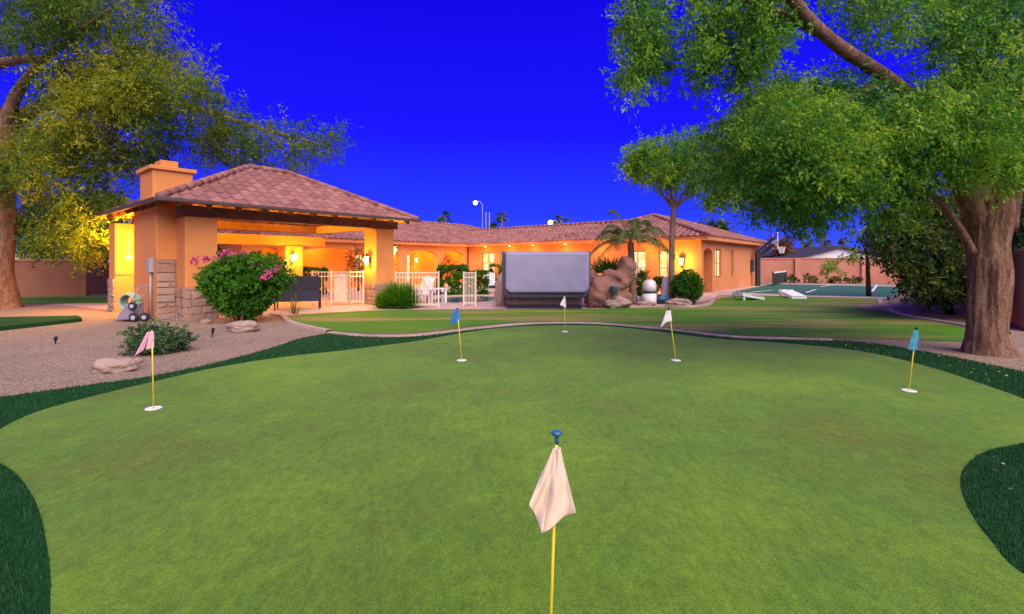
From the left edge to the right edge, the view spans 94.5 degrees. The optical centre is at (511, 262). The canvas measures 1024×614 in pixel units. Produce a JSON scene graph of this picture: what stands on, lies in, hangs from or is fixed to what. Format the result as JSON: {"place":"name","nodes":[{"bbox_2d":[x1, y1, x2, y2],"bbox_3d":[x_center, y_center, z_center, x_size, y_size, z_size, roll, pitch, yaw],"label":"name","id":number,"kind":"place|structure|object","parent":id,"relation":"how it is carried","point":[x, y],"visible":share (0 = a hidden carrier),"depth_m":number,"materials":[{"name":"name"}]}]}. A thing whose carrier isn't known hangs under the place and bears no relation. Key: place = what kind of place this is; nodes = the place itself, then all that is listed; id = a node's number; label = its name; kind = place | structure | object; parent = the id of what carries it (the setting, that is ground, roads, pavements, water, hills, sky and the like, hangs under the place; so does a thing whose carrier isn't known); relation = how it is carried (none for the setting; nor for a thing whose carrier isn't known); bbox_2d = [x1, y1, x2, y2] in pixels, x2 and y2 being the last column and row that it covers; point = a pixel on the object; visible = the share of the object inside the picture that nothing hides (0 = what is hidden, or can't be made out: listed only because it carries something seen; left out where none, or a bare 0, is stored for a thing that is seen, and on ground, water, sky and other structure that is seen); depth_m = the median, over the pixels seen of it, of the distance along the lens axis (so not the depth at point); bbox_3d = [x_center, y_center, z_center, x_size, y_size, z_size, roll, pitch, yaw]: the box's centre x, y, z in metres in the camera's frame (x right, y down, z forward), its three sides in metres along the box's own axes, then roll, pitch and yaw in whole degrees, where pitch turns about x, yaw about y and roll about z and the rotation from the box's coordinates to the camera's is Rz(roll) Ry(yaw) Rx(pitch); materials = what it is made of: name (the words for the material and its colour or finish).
{"place":"outdoors","nodes":[
{"label":"outdoors","id":0,"kind":"place"},
{"bbox_2d":[15,259,88,295],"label":"garden wall","id":1,"kind":"structure","parent":0,"point":[41,279],"depth_m":21.90,"materials":[{"name":"paint"}]},
{"bbox_2d":[87,262,108,293],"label":"wooden gate","id":2,"kind":"structure","parent":1,"relation":"attached to","point":[96,284],"depth_m":21.95,"materials":[{"name":"brown wood"}]},
{"bbox_2d":[21,296,107,303],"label":"side lawn","id":3,"kind":"structure","parent":0,"point":[58,299],"depth_m":19.78,"materials":[{"name":"green plant"}]},
{"bbox_2d":[0,316,324,396],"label":"gravel","id":4,"kind":"structure","parent":0,"point":[34,359],"depth_m":8.43,"materials":[{"name":"gravel"}]},
{"bbox_2d":[0,315,81,330],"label":"turf platform","id":5,"kind":"structure","parent":4,"relation":"on","point":[10,323],"depth_m":11.87,"materials":[{"name":"plant"}]},
{"bbox_2d":[91,357,137,373],"bbox_3d":[-5.631,1.444,6.718,0.547,0.211,0.358,0,0,0],"label":"boulder","id":6,"kind":"object","parent":4,"relation":"on","point":[111,365],"visible":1,"depth_m":6.62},
{"bbox_2d":[115,286,149,321],"bbox_3d":[-9.935,1.082,12.523,0.924,0.927,0.505,0,0,0],"label":"hose cart","id":7,"kind":"object","parent":4,"relation":"on","point":[131,311],"visible":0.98,"depth_m":12.40,"materials":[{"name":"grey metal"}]},
{"bbox_2d":[133,358,142,363],"bbox_3d":[-5.782,1.504,7.292,0.166,0.091,0.158,0,0,0],"label":"boulder","id":8,"kind":"object","parent":4,"relation":"on","point":[138,360],"visible":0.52,"depth_m":7.26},
{"bbox_2d":[114,316,199,356],"bbox_3d":[-6.071,1.318,8.147,1.219,0.785,1.025,0,0,0],"label":"shrub","id":9,"kind":"object","parent":4,"relation":"on","point":[168,342],"visible":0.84,"depth_m":7.99,"materials":[{"name":"green plant"}]},
{"bbox_2d":[200,319,212,323],"bbox_3d":[-7.757,1.490,12.039,0.310,0.119,0.209,0,0,0],"label":"boulder","id":10,"kind":"object","parent":4,"relation":"on","point":[207,321],"visible":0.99,"depth_m":11.95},
{"bbox_2d":[226,320,259,332],"bbox_3d":[-6.052,1.418,10.623,0.733,0.264,0.464,0,0,-13],"label":"boulder","id":11,"kind":"object","parent":4,"relation":"on","point":[242,326],"visible":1,"depth_m":10.47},
{"bbox_2d":[189,248,297,320],"bbox_3d":[-6.985,0.608,12.297,2.734,1.975,2.017,0,0,0],"label":"bougainvillea","id":12,"kind":"object","parent":4,"relation":"on","point":[247,286],"visible":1,"depth_m":11.88,"materials":[{"name":"green plant"}]},
{"bbox_2d":[433,296,494,302],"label":"pool water","id":13,"kind":"structure","parent":0,"point":[455,299],"depth_m":19.75,"materials":[{"name":"blue liquid"}]},
{"bbox_2d":[54,283,895,320],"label":"pool deck","id":14,"kind":"structure","parent":0,"point":[306,307],"depth_m":17.06,"materials":[{"name":"concrete"}]},
{"bbox_2d":[217,229,280,256],"bbox_3d":[-15.393,-0.811,25.468,4.417,4.725,6.728,0,0,-41],"label":"background tree","id":15,"kind":"object","parent":14,"relation":"on","point":[218,248],"visible":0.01,"depth_m":24.38,"materials":[{"name":"green plant"}]},
{"bbox_2d":[96,160,420,319],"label":"garden pavilion","id":16,"kind":"structure","parent":14,"relation":"on","point":[177,216],"depth_m":14.35,"materials":[{"name":"paint"}]},
{"bbox_2d":[126,230,132,259],"bbox_3d":[-12.281,-0.565,15.203,0.066,0.970,0.160,0,0,40],"label":"conduit pipe","id":17,"kind":"object","parent":16,"relation":"attached to","point":[129,257],"visible":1,"depth_m":15.20,"materials":[{"name":"white plastic"}]},
{"bbox_2d":[146,258,153,318],"bbox_3d":[-9.894,0.705,12.946,0.270,1.670,0.106,0,0,40],"label":"utility box","id":18,"kind":"object","parent":16,"relation":"attached to","point":[150,266],"visible":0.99,"depth_m":12.94,"materials":[{"name":"grey metal"}]},
{"bbox_2d":[146,259,148,271],"bbox_3d":[-9.926,0.070,12.907,0.230,0.360,0.006,0,0,40],"label":"door","id":19,"kind":"structure","parent":18,"relation":"in","point":[147,260],"depth_m":12.91,"materials":[{"name":"grey metal"}]},
{"bbox_2d":[290,252,294,261],"bbox_3d":[-8.945,-0.238,19.318,0.262,0.407,0.193,0,0,22],"label":"wall lantern","id":20,"kind":"object","parent":16,"relation":"attached to","point":[292,256],"depth_m":19.26,"materials":[{"name":"glass"}]},
{"bbox_2d":[363,253,370,264],"bbox_3d":[-5.334,-0.142,17.379,0.211,0.444,0.287,0,0,23],"label":"wall lantern","id":21,"kind":"object","parent":16,"relation":"attached to","point":[367,259],"depth_m":17.32,"materials":[{"name":"glass"}]},
{"bbox_2d":[290,254,297,273],"bbox_3d":[-9.064,0.590,19.551,0.410,1.920,0.360,0,0,0],"label":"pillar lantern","id":22,"kind":"object","parent":14,"relation":"on","point":[294,265],"visible":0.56,"depth_m":19.47,"materials":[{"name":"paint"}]},
{"bbox_2d":[288,294,301,313],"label":"grass tuft","id":23,"kind":"object","parent":14,"relation":"on","point":[293,310],"visible":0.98,"depth_m":14.30,"materials":[{"name":"green plant"}]},
{"bbox_2d":[274,276,320,310],"bbox_3d":[-7.072,0.985,15.657,1.364,1.110,0.770,0,0,-18],"label":"patio bench","id":24,"kind":"object","parent":14,"relation":"on","point":[305,288],"visible":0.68,"depth_m":15.45,"materials":[{"name":"fabric"}]},
{"bbox_2d":[303,266,329,294],"bbox_3d":[-9.835,0.920,23.243,1.633,1.554,1.317,0,0,0],"label":"clipped hedge","id":25,"kind":"object","parent":14,"relation":"on","point":[317,269],"visible":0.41,"depth_m":23.13,"materials":[{"name":"green plant"}]},
{"bbox_2d":[311,271,331,305],"bbox_3d":[-6.864,0.915,17.086,0.702,1.250,0.057,0,0,-9],"label":"metal fence","id":26,"kind":"object","parent":14,"relation":"on","point":[321,276],"visible":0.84,"depth_m":17.09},
{"bbox_2d":[332,271,348,304],"bbox_3d":[-6.231,0.915,17.189,0.673,1.250,0.055,0,0,-3],"label":"metal fence","id":27,"kind":"object","parent":14,"relation":"on","point":[340,288],"visible":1,"depth_m":17.19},
{"bbox_2d":[341,238,363,290],"bbox_3d":[-8.339,0.111,25.860,1.917,2.904,1.992,0,0,0],"label":"red leaf shrub","id":28,"kind":"object","parent":14,"relation":"on","point":[356,267],"visible":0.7,"depth_m":25.78,"materials":[{"name":"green plant"}]},
{"bbox_2d":[349,271,363,304],"bbox_3d":[-5.675,0.915,17.292,0.551,1.250,0.065,0,0,-21],"label":"metal fence","id":29,"kind":"object","parent":14,"relation":"on","point":[356,276],"visible":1,"depth_m":17.28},
{"bbox_2d":[371,290,387,307],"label":"spiky bush","id":30,"kind":"object","parent":14,"relation":"on","point":[379,301],"visible":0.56,"depth_m":15.94,"materials":[{"name":"green plant"}]},
{"bbox_2d":[367,279,427,309],"bbox_3d":[-3.857,1.018,16.175,2.238,1.080,2.255,0,0,0],"label":"spiky bush","id":31,"kind":"object","parent":14,"relation":"on","point":[397,296],"visible":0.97,"depth_m":15.82,"materials":[{"name":"green plant"}]},
{"bbox_2d":[395,271,438,307],"bbox_3d":[-3.216,0.915,16.079,1.499,1.250,0.050,0,0,0],"label":"metal fence","id":32,"kind":"object","parent":14,"relation":"on","point":[415,277],"visible":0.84,"depth_m":16.07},
{"bbox_2d":[414,276,434,303],"bbox_3d":[-3.377,1.026,17.628,0.770,1.048,0.915,0,0,29],"label":"patio chair","id":33,"kind":"object","parent":14,"relation":"on","point":[430,285],"visible":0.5,"depth_m":17.81,"materials":[{"name":"plastic"}]},
{"bbox_2d":[421,276,446,303],"bbox_3d":[-2.983,1.026,18.129,0.915,1.048,0.770,0,0,-19],"label":"patio chair","id":34,"kind":"object","parent":14,"relation":"on","point":[443,292],"visible":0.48,"depth_m":17.94,"materials":[{"name":"white plastic"}]},
{"bbox_2d":[437,255,458,285],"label":"red leaf shrub","id":35,"kind":"object","parent":14,"relation":"on","point":[448,260],"visible":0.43,"depth_m":31.36,"materials":[{"name":"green plant"}]},
{"bbox_2d":[434,263,468,294],"bbox_3d":[-2.855,0.858,22.911,1.763,1.728,1.296,0,0,0],"label":"clipped hedge","id":36,"kind":"object","parent":14,"relation":"on","point":[457,274],"visible":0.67,"depth_m":22.57,"materials":[{"name":"green plant"}]},
{"bbox_2d":[433,295,495,303],"bbox_3d":[-1.810,1.525,19.919,3.294,0.050,4.740,0,0,0],"label":"pool coping","id":37,"kind":"object","parent":14,"relation":"on","point":[462,303],"visible":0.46,"depth_m":18.21,"materials":[{"name":"concrete"}]},
{"bbox_2d":[463,271,475,305],"bbox_3d":[-1.490,0.925,16.704,0.471,1.230,0.050,0,0,0],"label":"metal fence","id":38,"kind":"object","parent":14,"relation":"on","point":[465,277],"visible":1,"depth_m":16.70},
{"bbox_2d":[467,269,489,294],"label":"clipped hedge","id":39,"kind":"object","parent":14,"relation":"on","point":[484,281],"visible":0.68,"depth_m":22.67,"materials":[{"name":"green plant"}]},
{"bbox_2d":[484,272,495,286],"bbox_3d":[-1.128,1.026,23.978,0.770,1.048,0.915,0,0,-6],"label":"patio chair","id":40,"kind":"object","parent":14,"relation":"on","point":[492,278],"visible":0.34,"depth_m":24.28,"materials":[{"name":"plastic"}]},
{"bbox_2d":[488,262,501,287],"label":"clipped hedge","id":41,"kind":"object","parent":14,"relation":"on","point":[499,267],"visible":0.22,"depth_m":28.45,"materials":[{"name":"green plant"}]},
{"bbox_2d":[494,274,506,305],"bbox_3d":[-0.399,0.966,16.863,0.460,1.168,0.595,0,0,0],"label":"rock","id":42,"kind":"object","parent":14,"relation":"on","point":[500,298],"visible":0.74,"depth_m":16.64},
{"bbox_2d":[502,251,590,308],"bbox_3d":[1.121,0.571,16.790,2.914,1.944,2.760,0,0,0],"label":"hot tub","id":43,"kind":"object","parent":14,"relation":"on","point":[540,280],"visible":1,"depth_m":15.45,"materials":[{"name":"plastic"}]},
{"bbox_2d":[584,256,636,307],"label":"rock waterfall","id":44,"kind":"object","parent":14,"relation":"on","point":[622,276],"visible":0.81,"depth_m":16.32,"materials":[{"name":"stone"}]},
{"bbox_2d":[610,283,618,294],"bbox_3d":[3.449,0.889,15.950,0.290,0.405,0.280,0,0,0],"label":"bucket","id":45,"kind":"object","parent":44,"relation":"on","point":[614,290],"visible":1,"depth_m":15.86,"materials":[{"name":"grey metal"}]},
{"bbox_2d":[590,254,643,272],"bbox_3d":[3.681,-0.002,18.145,3.268,0.822,2.926,0,0,0],"label":"fan palm","id":46,"kind":"object","parent":44,"relation":"on","point":[603,266],"visible":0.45,"depth_m":17.81,"materials":[{"name":"green plant"}]},
{"bbox_2d":[603,296,631,307],"bbox_3d":[3.571,1.333,16.229,1.051,0.435,0.770,0,0,0],"label":"boulder","id":47,"kind":"object","parent":14,"relation":"on","point":[618,302],"visible":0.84,"depth_m":15.97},
{"bbox_2d":[590,209,682,304],"bbox_3d":[4.271,-0.220,17.220,3.336,3.552,2.635,0,0,34],"label":"palm tree","id":48,"kind":"object","parent":14,"relation":"on","point":[634,230],"visible":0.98,"depth_m":17.45,"materials":[{"name":"green plant"}]},
{"bbox_2d":[627,275,662,296],"bbox_3d":[5.971,1.151,21.786,2.933,1.141,1.104,0,0,0],"label":"clipped hedge","id":49,"kind":"object","parent":14,"relation":"on","point":[656,279],"visible":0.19,"depth_m":21.55,"materials":[{"name":"green plant"}]},
{"bbox_2d":[636,301,656,305],"bbox_3d":[4.823,1.464,17.048,0.746,0.172,0.431,0,0,0],"label":"boulder","id":50,"kind":"object","parent":14,"relation":"on","point":[646,303],"visible":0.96,"depth_m":16.88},
{"bbox_2d":[642,276,656,302],"bbox_3d":[5.041,1.025,17.379,0.544,1.050,0.544,0,0,0],"label":"filter tank","id":51,"kind":"object","parent":14,"relation":"on","point":[649,290],"visible":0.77,"depth_m":17.18,"materials":[{"name":"white plastic"}]},
{"bbox_2d":[656,294,668,303],"bbox_3d":[5.572,1.367,17.737,0.570,0.355,0.239,0,0,0],"label":"pool pump","id":52,"kind":"object","parent":14,"relation":"on","point":[661,299],"visible":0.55,"depth_m":17.63,"materials":[{"name":"blue plastic"}]},
{"bbox_2d":[664,298,692,304],"bbox_3d":[6.008,1.407,17.029,1.026,0.285,0.626,0,0,0],"label":"boulder","id":53,"kind":"object","parent":14,"relation":"on","point":[678,301],"visible":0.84,"depth_m":16.86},
{"bbox_2d":[612,122,764,299],"bbox_3d":[7.288,-2.132,18.348,7.450,7.375,4.618,0,0,0],"label":"slim tree","id":54,"kind":"object","parent":14,"relation":"on","point":[659,161],"visible":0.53,"depth_m":17.38,"materials":[{"name":"green plant"}]},
{"bbox_2d":[751,232,785,285],"bbox_3d":[16.992,-0.205,31.111,2.108,3.510,1.345,0,0,-24],"label":"basketball hoop","id":55,"kind":"object","parent":14,"relation":"on","point":[758,256],"visible":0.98,"depth_m":31.16,"materials":[{"name":"black metal"}]},
{"bbox_2d":[0,282,961,347],"bbox_3d":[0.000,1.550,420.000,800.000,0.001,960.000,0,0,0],"label":"ground","id":56,"kind":"structure","parent":0,"point":[93,314],"depth_m":14.43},
{"bbox_2d":[15,183,131,261],"bbox_3d":[-24.944,-1.647,26.714,10.229,6.398,5.598,0,0,0],"label":"background tree","id":57,"kind":"object","parent":56,"relation":"on","point":[29,255],"visible":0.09,"depth_m":25.64,"materials":[{"name":"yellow plant"}]},
{"bbox_2d":[0,0,362,308],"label":"mesquite tree","id":58,"kind":"object","parent":56,"relation":"on","point":[122,87],"visible":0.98,"depth_m":15.25,"materials":[{"name":"green plant"}]},
{"bbox_2d":[269,313,332,332],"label":"kerb","id":59,"kind":"structure","parent":56,"relation":"on","point":[286,319],"depth_m":11.48,"materials":[{"name":"concrete"}]},
{"bbox_2d":[437,211,452,222],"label":"palm tree","id":60,"kind":"object","parent":56,"relation":"on","point":[442,219],"visible":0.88,"depth_m":69.62,"materials":[{"name":"green plant"}]},
{"bbox_2d":[473,201,482,227],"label":"street lamp","id":61,"kind":"object","parent":56,"relation":"on","point":[474,202],"visible":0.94,"depth_m":59.96,"materials":[{"name":"grey metal"}]},
{"bbox_2d":[217,213,767,291],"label":"tiled house","id":62,"kind":"structure","parent":56,"relation":"on","point":[716,259],"depth_m":29.20,"materials":[{"name":"paint"}]},
{"bbox_2d":[679,255,683,264],"bbox_3d":[8.671,-0.119,24.252,0.246,0.518,0.336,0,0,23],"label":"wall lantern","id":63,"kind":"object","parent":62,"relation":"attached to","point":[681,259],"depth_m":24.17,"materials":[{"name":"glass"}]},
{"bbox_2d":[493,212,507,226],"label":"palm tree","id":64,"kind":"object","parent":56,"relation":"on","point":[501,218],"visible":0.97,"depth_m":74.87,"materials":[{"name":"green plant"}]},
{"bbox_2d":[0,325,1023,613],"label":"putting green","id":65,"kind":"object","parent":56,"relation":"on","point":[706,475],"visible":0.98,"depth_m":3.31,"materials":[{"name":"plant"}]},
{"bbox_2d":[134,325,161,410],"bbox_3d":[-3.802,1.100,4.948,0.248,0.884,0.156,0,0,-32],"label":"golf flag","id":66,"kind":"object","parent":65,"relation":"on","point":[148,341],"visible":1,"depth_m":4.96,"materials":[{"name":"fabric"}]},
{"bbox_2d":[450,308,465,360],"bbox_3d":[-0.828,1.127,7.390,0.250,0.831,0.156,0,0,-33],"label":"golf flag","id":67,"kind":"object","parent":65,"relation":"on","point":[455,318],"visible":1,"depth_m":7.40,"materials":[{"name":"fabric"}]},
{"bbox_2d":[0,327,1023,613],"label":"turf blades","id":68,"kind":"object","parent":65,"relation":"on","point":[962,361],"visible":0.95,"depth_m":3.59,"materials":[{"name":"plant"}]},
{"bbox_2d":[529,430,575,613],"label":"golf flag","id":69,"kind":"object","parent":65,"relation":"on","point":[551,504],"visible":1,"depth_m":1.72,"materials":[{"name":"fabric"}]},
{"bbox_2d":[560,296,567,331],"bbox_3d":[1.171,1.142,10.492,0.158,0.800,0.156,0,0,42],"label":"golf flag","id":70,"kind":"object","parent":65,"relation":"on","point":[563,303],"visible":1,"depth_m":10.48,"materials":[{"name":"fabric"}]},
{"bbox_2d":[661,308,680,360],"bbox_3d":[2.489,1.127,7.384,0.321,0.831,0.155,0,0,-23],"label":"golf flag","id":71,"kind":"object","parent":65,"relation":"on","point":[667,317],"visible":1,"depth_m":7.40,"materials":[{"name":"fabric"}]},
{"bbox_2d":[900,327,919,391],"bbox_3d":[4.756,1.157,5.670,0.190,0.770,0.155,0,0,-37],"label":"golf flag","id":72,"kind":"object","parent":65,"relation":"on","point":[913,345],"visible":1,"depth_m":5.65,"materials":[{"name":"fabric"}]},
{"bbox_2d":[0,323,1023,613],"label":"turf fringe","id":73,"kind":"object","parent":56,"relation":"on","point":[302,351],"visible":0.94,"depth_m":3.32,"materials":[{"name":"plant"}]},
{"bbox_2d":[716,334,1011,489],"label":"fallen leaves","id":74,"kind":"object","parent":73,"relation":"on","point":[937,360],"visible":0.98,"depth_m":6.62,"materials":[{"name":"brown plant"}]},
{"bbox_2d":[552,214,569,223],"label":"palm tree","id":75,"kind":"object","parent":56,"relation":"on","point":[558,220],"visible":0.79,"depth_m":69.86,"materials":[{"name":"green plant"}]},
{"bbox_2d":[327,322,831,340],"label":"kerb","id":76,"kind":"structure","parent":56,"relation":"on","point":[513,324],"depth_m":10.24,"materials":[{"name":"concrete"}]},
{"bbox_2d":[669,268,704,304],"bbox_3d":[6.567,0.898,17.772,1.339,1.371,1.287,0,0,0],"label":"round bush","id":77,"kind":"object","parent":56,"relation":"on","point":[680,282],"visible":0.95,"depth_m":17.46,"materials":[{"name":"green plant"}]},
{"bbox_2d":[665,298,714,306],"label":"kerb","id":78,"kind":"structure","parent":56,"relation":"on","point":[711,301],"depth_m":16.56,"materials":[{"name":"concrete"}]},
{"bbox_2d":[694,213,742,232],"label":"background tree","id":79,"kind":"object","parent":56,"relation":"on","point":[718,223],"visible":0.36,"depth_m":45.62,"materials":[{"name":"green plant"}]},
{"bbox_2d":[761,250,772,256],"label":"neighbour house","id":80,"kind":"structure","parent":56,"relation":"on","point":[767,254],"depth_m":52.60,"materials":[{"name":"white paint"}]},
{"bbox_2d":[763,235,798,256],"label":"background tree","id":81,"kind":"object","parent":56,"relation":"on","point":[783,243],"visible":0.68,"depth_m":49.84,"materials":[{"name":"green plant"}]},
{"bbox_2d":[785,274,800,283],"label":"bush","id":82,"kind":"object","parent":56,"relation":"on","point":[791,278],"visible":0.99,"depth_m":35.30,"materials":[{"name":"green plant"}]},
{"bbox_2d":[599,0,1023,358],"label":"ash tree","id":83,"kind":"object","parent":56,"relation":"on","point":[847,150],"visible":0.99,"depth_m":6.41,"materials":[{"name":"green plant"}]},
{"bbox_2d":[802,273,820,283],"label":"bush","id":84,"kind":"object","parent":56,"relation":"on","point":[809,278],"visible":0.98,"depth_m":35.31,"materials":[{"name":"green plant"}]},
{"bbox_2d":[734,284,900,296],"bbox_3d":[18.152,1.540,27.292,7.503,0.001,13.103,0,0,38],"label":"court","id":85,"kind":"object","parent":56,"relation":"on","point":[846,290],"visible":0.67,"depth_m":26.17,"materials":[{"name":"paint"}]},
{"bbox_2d":[772,270,786,285],"bbox_3d":[19.226,1.075,33.944,0.112,0.950,6.746,0,0,37],"label":"court net","id":86,"kind":"object","parent":85,"relation":"on","point":[779,277],"visible":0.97,"depth_m":33.57,"materials":[{"name":"black fabric"}]},
{"bbox_2d":[819,217,890,295],"bbox_3d":[16.562,-0.547,21.647,4.754,4.202,2.515,0,0,-15],"label":"young tree","id":87,"kind":"object","parent":85,"relation":"on","point":[832,267],"visible":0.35,"depth_m":21.70,"materials":[{"name":"green plant"}]},
{"bbox_2d":[761,246,880,257],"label":"neighbour house","id":88,"kind":"structure","parent":56,"relation":"on","point":[825,252],"depth_m":46.00,"materials":[{"name":"white paint"}]},
{"bbox_2d":[814,234,827,246],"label":"palm tree","id":89,"kind":"object","parent":56,"relation":"on","point":[821,241],"visible":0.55,"depth_m":79.78,"materials":[{"name":"green plant"}]},
{"bbox_2d":[820,240,832,246],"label":"palm tree","id":90,"kind":"object","parent":56,"relation":"on","point":[825,243],"visible":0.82,"depth_m":77.70,"materials":[{"name":"green plant"}]},
{"bbox_2d":[761,258,901,282],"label":"garden wall","id":91,"kind":"structure","parent":56,"relation":"on","point":[798,267],"depth_m":36.79,"materials":[{"name":"paint"}]},
{"bbox_2d":[826,275,841,282],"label":"bush","id":92,"kind":"object","parent":56,"relation":"on","point":[831,279],"visible":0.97,"depth_m":35.38,"materials":[{"name":"green plant"}]},
{"bbox_2d":[837,237,850,245],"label":"palm tree","id":93,"kind":"object","parent":56,"relation":"on","point":[841,241],"visible":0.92,"depth_m":84.71,"materials":[{"name":"green plant"}]},
{"bbox_2d":[843,275,862,283],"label":"bush","id":94,"kind":"object","parent":56,"relation":"on","point":[858,279],"visible":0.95,"depth_m":35.36,"materials":[{"name":"green plant"}]},
{"bbox_2d":[490,223,497,227],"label":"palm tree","id":95,"kind":"object","parent":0,"point":[493,226],"visible":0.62,"depth_m":74.61,"materials":[{"name":"green plant"}]},
{"bbox_2d":[0,0,1022,254],"label":"sky","id":96,"kind":"structure","parent":0,"point":[503,105],"materials":[{"name":"blue"}]},
{"bbox_2d":[287,295,964,340],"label":"lawn","id":97,"kind":"structure","parent":0,"point":[831,317],"depth_m":12.82,"materials":[{"name":"green plant"}]},
{"bbox_2d":[731,292,764,299],"bbox_3d":[9.857,1.380,19.789,1.210,0.340,0.600,0,0,-21],"label":"cornhole board","id":98,"kind":"object","parent":97,"relation":"on","point":[743,295],"visible":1,"depth_m":19.56,"materials":[{"name":"white paint"}]},
{"bbox_2d":[778,289,806,298],"bbox_3d":[12.327,1.380,20.841,0.600,0.340,1.210,0,0,3],"label":"cornhole board","id":99,"kind":"object","parent":97,"relation":"on","point":[792,294],"visible":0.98,"depth_m":20.70,"materials":[{"name":"white paint"}]},
{"bbox_2d":[636,267,656,277],"bbox_3d":[4.973,0.360,18.057,1.116,0.465,1.142,0,0,0],"label":"fan palm","id":100,"kind":"object","parent":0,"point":[642,273],"visible":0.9,"depth_m":17.84,"materials":[{"name":"green plant"}]},
{"bbox_2d":[661,276,667,295],"bbox_3d":[6.099,1.048,18.701,0.500,0.995,0.400,0,0,0],"label":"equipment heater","id":101,"kind":"object","parent":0,"point":[664,289],"visible":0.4,"depth_m":18.57,"materials":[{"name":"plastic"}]},
{"bbox_2d":[861,293,1023,370],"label":"gravel","id":102,"kind":"structure","parent":0,"point":[1016,337],"depth_m":8.94,"materials":[{"name":"gravel"}]},
{"bbox_2d":[847,181,966,314],"bbox_3d":[12.500,-0.387,13.715,6.427,3.889,4.319,0,0,0],"label":"citrus tree","id":103,"kind":"object","parent":102,"relation":"on","point":[938,272],"visible":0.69,"depth_m":12.51,"materials":[{"name":"green plant"}]},
{"bbox_2d":[856,298,966,314],"bbox_3d":[15.009,1.333,15.922,6.800,0.427,4.839,0,0,0],"label":"gravel mound","id":104,"kind":"object","parent":102,"relation":"on","point":[911,308],"visible":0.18,"depth_m":15.22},
{"bbox_2d":[877,298,1010,333],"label":"kerb","id":105,"kind":"structure","parent":102,"relation":"on","point":[879,300],"depth_m":12.86,"materials":[{"name":"concrete"}]},
{"bbox_2d":[1010,249,1023,328],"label":"garden wall","id":106,"kind":"structure","parent":102,"relation":"on","point":[1017,316],"depth_m":11.55,"materials":[{"name":"paint"}]},
{"bbox_2d":[1011,194,1023,265],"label":"citrus tree","id":107,"kind":"object","parent":102,"relation":"on","point":[1017,242],"visible":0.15,"depth_m":12.77,"materials":[{"name":"green plant"}]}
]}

